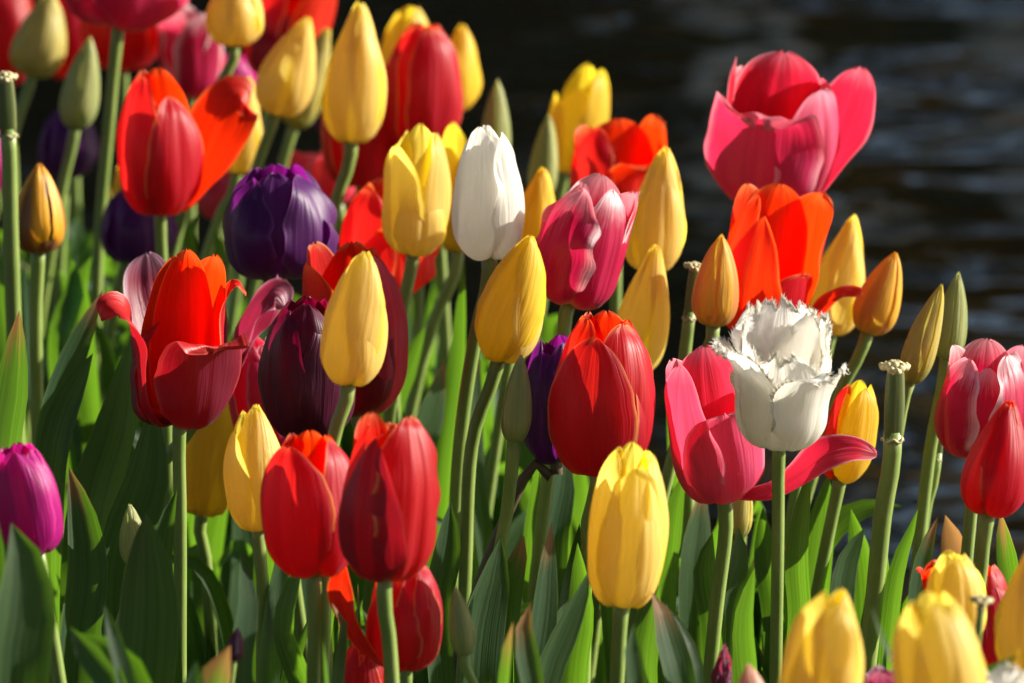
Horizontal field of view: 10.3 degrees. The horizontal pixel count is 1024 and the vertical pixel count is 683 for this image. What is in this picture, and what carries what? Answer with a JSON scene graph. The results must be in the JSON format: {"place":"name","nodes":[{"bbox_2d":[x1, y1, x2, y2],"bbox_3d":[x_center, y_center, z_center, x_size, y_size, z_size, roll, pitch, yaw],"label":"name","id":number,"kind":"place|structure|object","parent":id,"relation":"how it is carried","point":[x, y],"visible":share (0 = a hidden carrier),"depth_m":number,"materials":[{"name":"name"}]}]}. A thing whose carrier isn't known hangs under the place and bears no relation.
{"place":"outdoors","nodes":[
{"label":"outdoors","id":0,"kind":"place"},
{"bbox_2d":[0,0,1023,604],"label":"pond water","id":1,"kind":"structure","parent":0,"point":[926,184],"depth_m":6.28,"materials":[{"name":"black liquid"}]},
{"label":"flower bed soil","id":2,"kind":"structure","parent":0,"visible":0},
{"bbox_2d":[0,142,1,190],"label":"tulip","id":3,"kind":"object","parent":2,"relation":"on","point":[0,170],"visible":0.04,"depth_m":3.59,"materials":[{"name":"plant"}]},
{"bbox_2d":[0,163,65,445],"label":"tulip","id":4,"kind":"object","parent":2,"relation":"on","point":[42,220],"visible":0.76,"depth_m":3.19,"materials":[{"name":"yellow plant"}]},
{"bbox_2d":[0,0,65,270],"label":"tulip","id":5,"kind":"object","parent":2,"relation":"on","point":[38,48],"visible":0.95,"depth_m":3.80,"materials":[{"name":"yellow plant"}]},
{"bbox_2d":[0,71,67,533],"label":"tulip seed head","id":6,"kind":"object","parent":2,"relation":"on","point":[8,141],"visible":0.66,"depth_m":3.15},
{"bbox_2d":[0,0,77,351],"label":"tulip","id":7,"kind":"object","parent":2,"relation":"on","point":[13,14],"visible":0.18,"depth_m":3.98,"materials":[{"name":"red plant"}]},
{"bbox_2d":[0,0,118,301],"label":"tulip","id":8,"kind":"object","parent":2,"relation":"on","point":[80,249],"visible":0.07,"depth_m":4.00,"materials":[{"name":"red plant"}]},
{"bbox_2d":[25,109,98,340],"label":"tulip","id":9,"kind":"object","parent":2,"relation":"on","point":[52,142],"visible":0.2,"depth_m":3.73,"materials":[{"name":"purple plant"}]},
{"bbox_2d":[25,36,123,444],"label":"tulip","id":10,"kind":"object","parent":2,"relation":"on","point":[79,100],"visible":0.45,"depth_m":3.61,"materials":[{"name":"green plant"}]},
{"bbox_2d":[0,442,178,682],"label":"tulip","id":11,"kind":"object","parent":2,"relation":"on","point":[31,511],"visible":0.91,"depth_m":2.62,"materials":[{"name":"green plant"}]},
{"bbox_2d":[59,468,140,682],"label":"tulip","id":12,"kind":"object","parent":2,"relation":"on","point":[85,598],"visible":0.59,"depth_m":2.74,"materials":[{"name":"green plant"}]},
{"bbox_2d":[23,0,188,402],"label":"tulip","id":13,"kind":"object","parent":2,"relation":"on","point":[120,17],"visible":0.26,"depth_m":3.52,"materials":[{"name":"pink plant"}]},
{"bbox_2d":[48,190,177,485],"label":"tulip","id":14,"kind":"object","parent":2,"relation":"on","point":[127,233],"visible":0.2,"depth_m":3.43,"materials":[{"name":"green plant"}]},
{"bbox_2d":[98,167,128,406],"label":"tulip","id":15,"kind":"object","parent":2,"relation":"on","point":[110,328],"visible":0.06,"depth_m":3.51,"materials":[{"name":"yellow plant"}]},
{"bbox_2d":[80,20,157,334],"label":"tulip","id":16,"kind":"object","parent":2,"relation":"on","point":[139,50],"visible":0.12,"depth_m":3.84,"materials":[{"name":"red plant"}]},
{"bbox_2d":[0,248,306,682],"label":"tulip","id":17,"kind":"object","parent":2,"relation":"on","point":[185,369],"visible":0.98,"depth_m":2.82,"materials":[{"name":"red plant"}]},
{"bbox_2d":[34,252,293,673],"bbox_3d":[-0.214,0.178,3.050,0.176,0.453,0.141,5,15,21],"label":"tulip","id":18,"kind":"object","parent":2,"relation":"on","point":[101,469],"visible":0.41,"depth_m":2.96,"materials":[{"name":"green plant"}]},
{"bbox_2d":[0,523,328,682],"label":"tulip","id":19,"kind":"object","parent":2,"relation":"on","point":[27,617],"visible":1,"depth_m":2.48,"materials":[{"name":"green plant"}]},
{"bbox_2d":[73,0,263,467],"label":"tulip","id":20,"kind":"object","parent":2,"relation":"on","point":[233,25],"visible":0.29,"depth_m":3.49,"materials":[{"name":"yellow plant"}]},
{"bbox_2d":[88,54,266,341],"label":"tulip","id":21,"kind":"object","parent":2,"relation":"on","point":[243,68],"visible":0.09,"depth_m":3.94,"materials":[{"name":"pink plant"}]},
{"bbox_2d":[46,17,315,474],"bbox_3d":[-0.215,0.040,3.517,0.191,0.494,0.114,0,14,0],"label":"tulip","id":22,"kind":"object","parent":2,"relation":"on","point":[285,82],"visible":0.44,"depth_m":3.45,"materials":[{"name":"yellow plant"}]},
{"bbox_2d":[116,67,257,599],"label":"tulip","id":23,"kind":"object","parent":2,"relation":"on","point":[175,156],"visible":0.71,"depth_m":3.29,"materials":[{"name":"red plant"}]},
{"bbox_2d":[112,77,262,365],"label":"tulip","id":24,"kind":"object","parent":2,"relation":"on","point":[241,165],"visible":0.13,"depth_m":3.57,"materials":[{"name":"yellow plant"}]},
{"bbox_2d":[156,4,224,243],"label":"tulip","id":25,"kind":"object","parent":2,"relation":"on","point":[191,56],"visible":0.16,"depth_m":3.82,"materials":[{"name":"pink plant"}]},
{"bbox_2d":[186,403,233,655],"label":"tulip","id":26,"kind":"object","parent":2,"relation":"on","point":[206,446],"visible":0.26,"depth_m":3.10,"materials":[{"name":"yellow plant"}]},
{"bbox_2d":[197,172,230,253],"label":"tulip","id":27,"kind":"object","parent":2,"relation":"on","point":[211,199],"visible":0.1,"depth_m":3.69,"materials":[{"name":"red plant"}]},
{"bbox_2d":[116,28,330,334],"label":"tulip","id":28,"kind":"object","parent":2,"relation":"on","point":[306,116],"visible":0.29,"depth_m":3.67,"materials":[{"name":"yellow plant"}]},
{"bbox_2d":[111,0,336,342],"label":"tulip","id":29,"kind":"object","parent":2,"relation":"on","point":[282,18],"visible":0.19,"depth_m":3.75,"materials":[{"name":"red plant"}]},
{"bbox_2d":[172,163,338,682],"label":"tulip","id":30,"kind":"object","parent":2,"relation":"on","point":[278,219],"visible":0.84,"depth_m":3.06,"materials":[{"name":"purple plant"}]},
{"bbox_2d":[223,404,334,682],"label":"tulip","id":31,"kind":"object","parent":2,"relation":"on","point":[253,447],"visible":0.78,"depth_m":2.72,"materials":[{"name":"yellow plant"}]},
{"bbox_2d":[233,430,349,682],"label":"tulip","id":32,"kind":"object","parent":2,"relation":"on","point":[303,480],"visible":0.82,"depth_m":2.61,"materials":[{"name":"red plant"}]},
{"bbox_2d":[228,337,365,682],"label":"tulip","id":33,"kind":"object","parent":2,"relation":"on","point":[246,396],"visible":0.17,"depth_m":3.02,"materials":[{"name":"pink plant"}]},
{"bbox_2d":[278,149,322,174],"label":"tulip","id":34,"kind":"object","parent":2,"relation":"on","point":[307,162],"visible":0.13,"depth_m":3.70,"materials":[{"name":"red plant"}]},
{"bbox_2d":[219,0,386,622],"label":"tulip","id":35,"kind":"object","parent":2,"relation":"on","point":[354,96],"visible":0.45,"depth_m":3.34,"materials":[{"name":"yellow plant"}]},
{"bbox_2d":[292,107,321,301],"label":"tulip","id":36,"kind":"object","parent":2,"relation":"on","point":[317,123],"visible":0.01,"depth_m":3.74,"materials":[{"name":"red plant"}]},
{"bbox_2d":[258,296,360,682],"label":"tulip","id":37,"kind":"object","parent":2,"relation":"on","point":[299,389],"visible":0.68,"depth_m":2.86,"materials":[{"name":"purple plant"}]},
{"bbox_2d":[272,251,387,682],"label":"tulip","id":38,"kind":"object","parent":2,"relation":"on","point":[354,338],"visible":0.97,"depth_m":2.67,"materials":[{"name":"yellow plant"}]},
{"bbox_2d":[215,123,450,651],"bbox_3d":[-0.103,0.120,3.201,0.138,0.491,0.137,0,14,0],"label":"tulip","id":39,"kind":"object","parent":2,"relation":"on","point":[416,199],"visible":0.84,"depth_m":3.15,"materials":[{"name":"yellow plant"}]},
{"bbox_2d":[302,241,407,433],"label":"tulip","id":40,"kind":"object","parent":2,"relation":"on","point":[324,268],"visible":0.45,"depth_m":2.96,"materials":[{"name":"red plant"}]},
{"bbox_2d":[321,61,392,459],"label":"tulip","id":41,"kind":"object","parent":2,"relation":"on","point":[372,153],"visible":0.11,"depth_m":3.50,"materials":[{"name":"red plant"}]},
{"bbox_2d":[312,156,430,400],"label":"tulip","id":42,"kind":"object","parent":2,"relation":"on","point":[323,179],"visible":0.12,"depth_m":3.59,"materials":[{"name":"red plant"}]},
{"bbox_2d":[327,565,442,682],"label":"tulip","id":43,"kind":"object","parent":2,"relation":"on","point":[417,610],"visible":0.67,"depth_m":2.62,"materials":[{"name":"red plant"}]},
{"bbox_2d":[380,6,436,352],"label":"tulip","id":44,"kind":"object","parent":2,"relation":"on","point":[402,20],"visible":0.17,"depth_m":3.70,"materials":[{"name":"yellow plant"}]},
{"bbox_2d":[369,244,486,454],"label":"tulip","id":45,"kind":"object","parent":2,"relation":"on","point":[443,345],"visible":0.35,"depth_m":3.52,"materials":[{"name":"green plant"}]},
{"bbox_2d":[336,177,526,628],"bbox_3d":[-0.060,0.126,3.286,0.088,0.437,0.148,10,17,34],"label":"tulip","id":46,"kind":"object","parent":2,"relation":"on","point":[362,222],"visible":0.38,"depth_m":3.25,"materials":[{"name":"red plant"}]},
{"bbox_2d":[352,80,510,448],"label":"tulip","id":47,"kind":"object","parent":2,"relation":"on","point":[496,118],"visible":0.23,"depth_m":3.54,"materials":[{"name":"green plant"}]},
{"bbox_2d":[403,122,465,419],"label":"tulip","id":48,"kind":"object","parent":2,"relation":"on","point":[454,142],"visible":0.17,"depth_m":3.38,"materials":[{"name":"yellow plant"}]},
{"bbox_2d":[383,22,489,470],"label":"tulip","id":49,"kind":"object","parent":2,"relation":"on","point":[423,77],"visible":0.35,"depth_m":3.48,"materials":[{"name":"red plant"}]},
{"bbox_2d":[338,411,543,682],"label":"tulip","id":50,"kind":"object","parent":2,"relation":"on","point":[389,505],"visible":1,"depth_m":2.56,"materials":[{"name":"red plant"}]},
{"bbox_2d":[407,23,481,386],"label":"tulip","id":51,"kind":"object","parent":2,"relation":"on","point":[462,41],"visible":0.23,"depth_m":3.71,"materials":[{"name":"yellow plant"}]},
{"bbox_2d":[371,124,524,594],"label":"tulip","id":52,"kind":"object","parent":2,"relation":"on","point":[488,208],"visible":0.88,"depth_m":2.96,"materials":[{"name":"white plant"}]},
{"bbox_2d":[344,522,557,682],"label":"tulip","id":53,"kind":"object","parent":2,"relation":"on","point":[360,667],"visible":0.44,"depth_m":2.72,"materials":[{"name":"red plant"}]},
{"bbox_2d":[336,334,567,682],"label":"tulip","id":54,"kind":"object","parent":2,"relation":"on","point":[542,361],"visible":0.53,"depth_m":2.92,"materials":[{"name":"purple plant"}]},
{"bbox_2d":[449,587,477,682],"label":"tulip","id":55,"kind":"object","parent":2,"relation":"on","point":[461,633],"visible":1,"depth_m":2.61,"materials":[{"name":"green plant"}]},
{"bbox_2d":[412,235,545,680],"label":"tulip","id":56,"kind":"object","parent":2,"relation":"on","point":[510,313],"visible":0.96,"depth_m":2.94,"materials":[{"name":"yellow plant"}]},
{"bbox_2d":[428,355,531,682],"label":"tulip","id":57,"kind":"object","parent":2,"relation":"on","point":[494,604],"visible":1,"depth_m":2.82,"materials":[{"name":"green plant"}]},
{"bbox_2d":[471,166,554,588],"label":"tulip","id":58,"kind":"object","parent":2,"relation":"on","point":[539,197],"visible":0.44,"depth_m":3.25,"materials":[{"name":"yellow plant"}]},
{"bbox_2d":[432,63,609,480],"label":"tulip","id":59,"kind":"object","parent":2,"relation":"on","point":[584,99],"visible":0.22,"depth_m":3.64,"materials":[{"name":"yellow plant"}]},
{"bbox_2d":[491,115,574,550],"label":"tulip","id":60,"kind":"object","parent":2,"relation":"on","point":[545,153],"visible":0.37,"depth_m":3.49,"materials":[{"name":"green plant"}]},
{"bbox_2d":[471,173,639,682],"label":"tulip","id":61,"kind":"object","parent":2,"relation":"on","point":[582,238],"visible":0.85,"depth_m":2.96,"materials":[{"name":"pink plant"}]},
{"bbox_2d":[469,145,686,682],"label":"tulip","id":62,"kind":"object","parent":2,"relation":"on","point":[660,219],"visible":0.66,"depth_m":3.12,"materials":[{"name":"yellow plant"}]},
{"bbox_2d":[498,115,666,615],"bbox_3d":[0.045,0.080,3.459,0.073,0.443,0.122,-11,18,-38],"label":"tulip","id":63,"kind":"object","parent":2,"relation":"on","point":[620,154],"visible":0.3,"depth_m":3.41,"materials":[{"name":"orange plant"}]},
{"bbox_2d":[547,310,655,682],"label":"tulip","id":64,"kind":"object","parent":2,"relation":"on","point":[601,402],"visible":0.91,"depth_m":2.80,"materials":[{"name":"red plant"}]},
{"bbox_2d":[568,243,669,682],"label":"tulip","id":65,"kind":"object","parent":2,"relation":"on","point":[644,308],"visible":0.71,"depth_m":3.08,"materials":[{"name":"yellow plant"}]},
{"bbox_2d":[540,442,704,682],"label":"tulip","id":66,"kind":"object","parent":2,"relation":"on","point":[628,528],"visible":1,"depth_m":2.62,"materials":[{"name":"yellow plant"}]},
{"bbox_2d":[548,234,738,682],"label":"tulip","id":67,"kind":"object","parent":2,"relation":"on","point":[715,297],"visible":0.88,"depth_m":2.99,"materials":[{"name":"orange plant"}]},
{"bbox_2d":[600,481,752,682],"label":"tulip","id":68,"kind":"object","parent":2,"relation":"on","point":[738,562],"visible":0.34,"depth_m":2.97,"materials":[{"name":"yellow plant"}]},
{"bbox_2d":[624,593,731,682],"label":"tulip","id":69,"kind":"object","parent":2,"relation":"on","point":[676,660],"visible":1,"depth_m":2.62,"materials":[{"name":"green plant"}]},
{"bbox_2d":[678,261,763,682],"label":"tulip seed head","id":70,"kind":"object","parent":2,"relation":"on","point":[696,528],"visible":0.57,"depth_m":3.04},
{"bbox_2d":[631,293,848,682],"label":"tulip","id":71,"kind":"object","parent":2,"relation":"on","point":[780,360],"visible":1,"depth_m":2.75,"materials":[{"name":"white plant"}]},
{"bbox_2d":[739,664,762,682],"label":"tulip","id":72,"kind":"object","parent":2,"relation":"on","point":[749,674],"visible":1,"depth_m":2.41,"materials":[{"name":"pink plant"}]},
{"bbox_2d":[676,183,862,648],"bbox_3d":[0.134,0.149,3.118,0.108,0.475,0.063,0,14,0],"label":"tulip","id":73,"kind":"object","parent":2,"relation":"on","point":[777,236],"visible":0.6,"depth_m":3.07,"materials":[{"name":"orange plant"}]},
{"bbox_2d":[664,344,876,682],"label":"tulip","id":74,"kind":"object","parent":2,"relation":"on","point":[718,458],"visible":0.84,"depth_m":2.86,"materials":[{"name":"pink plant"}]},
{"bbox_2d":[667,50,875,615],"bbox_3d":[0.144,0.098,3.228,0.118,0.521,0.102,0,14,0],"label":"tulip","id":75,"kind":"object","parent":2,"relation":"on","point":[795,123],"visible":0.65,"depth_m":3.17,"materials":[{"name":"pink plant"}]},
{"bbox_2d":[682,214,864,570],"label":"tulip","id":76,"kind":"object","parent":2,"relation":"on","point":[842,262],"visible":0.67,"depth_m":3.19,"materials":[{"name":"yellow plant"}]},
{"bbox_2d":[676,252,901,650],"bbox_3d":[0.134,0.162,3.137,0.139,0.440,0.090,-4,15,-17],"label":"tulip","id":77,"kind":"object","parent":2,"relation":"on","point":[876,307],"visible":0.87,"depth_m":3.07,"materials":[{"name":"orange plant"}]},
{"bbox_2d":[754,380,878,682],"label":"tulip","id":78,"kind":"object","parent":2,"relation":"on","point":[854,410],"visible":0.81,"depth_m":2.98,"materials":[{"name":"yellow plant"}]},
{"bbox_2d":[779,589,863,682],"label":"tulip","id":79,"kind":"object","parent":2,"relation":"on","point":[824,644],"visible":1,"depth_m":2.32,"materials":[{"name":"yellow plant"}]},
{"bbox_2d":[754,284,943,682],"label":"tulip","id":80,"kind":"object","parent":2,"relation":"on","point":[918,355],"visible":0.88,"depth_m":2.96,"materials":[{"name":"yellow plant"}]},
{"bbox_2d":[754,271,967,612],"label":"tulip","id":81,"kind":"object","parent":2,"relation":"on","point":[954,325],"visible":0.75,"depth_m":3.00,"materials":[{"name":"green plant"}]},
{"bbox_2d":[784,439,942,665],"bbox_3d":[0.212,0.219,3.057,0.076,0.368,0.147,-8,16,-28],"label":"tulip seed head","id":82,"kind":"object","parent":2,"relation":"on","point":[862,509],"visible":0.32,"depth_m":3.08},
{"bbox_2d":[866,665,894,682],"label":"tulip","id":83,"kind":"object","parent":2,"relation":"on","point":[878,674],"visible":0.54,"depth_m":2.51,"materials":[{"name":"pink plant"}]},
{"bbox_2d":[916,559,936,591],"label":"tulip","id":84,"kind":"object","parent":2,"relation":"on","point":[925,572],"visible":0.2,"depth_m":2.70,"materials":[{"name":"red plant"}]},
{"bbox_2d":[892,591,985,682],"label":"tulip","id":85,"kind":"object","parent":2,"relation":"on","point":[934,639],"visible":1,"depth_m":2.28,"materials":[{"name":"yellow plant"}]},
{"bbox_2d":[861,359,1017,682],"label":"tulip seed head","id":86,"kind":"object","parent":2,"relation":"on","point":[884,589],"visible":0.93,"depth_m":2.78},
{"bbox_2d":[872,610,1023,682],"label":"tulip","id":87,"kind":"object","parent":2,"relation":"on","point":[1006,672],"visible":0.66,"depth_m":2.38,"materials":[{"name":"white plant"}]},
{"bbox_2d":[926,549,986,632],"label":"tulip","id":88,"kind":"object","parent":2,"relation":"on","point":[957,578],"visible":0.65,"depth_m":2.56,"materials":[{"name":"yellow plant"}]},
{"bbox_2d":[907,400,1023,606],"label":"tulip","id":89,"kind":"object","parent":2,"relation":"on","point":[992,483],"visible":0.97,"depth_m":2.72,"materials":[{"name":"red plant"}]},
{"bbox_2d":[934,338,1023,562],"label":"tulip","id":90,"kind":"object","parent":2,"relation":"on","point":[983,381],"visible":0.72,"depth_m":2.91,"materials":[{"name":"pink plant"}]},
{"bbox_2d":[970,594,1015,673],"bbox_3d":[0.180,0.320,2.512,0.070,0.435,0.125,0,14,0],"label":"tulip seed head","id":91,"kind":"object","parent":2,"relation":"on","point":[982,601],"visible":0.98,"depth_m":2.46},
{"bbox_2d":[980,564,1006,667],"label":"tulip","id":92,"kind":"object","parent":2,"relation":"on","point":[996,587],"visible":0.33,"depth_m":2.74,"materials":[{"name":"red plant"}]},
{"bbox_2d":[994,554,1023,671],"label":"tulip","id":93,"kind":"object","parent":2,"relation":"on","point":[1009,629],"visible":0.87,"depth_m":2.49,"materials":[{"name":"yellow plant"}]}
]}

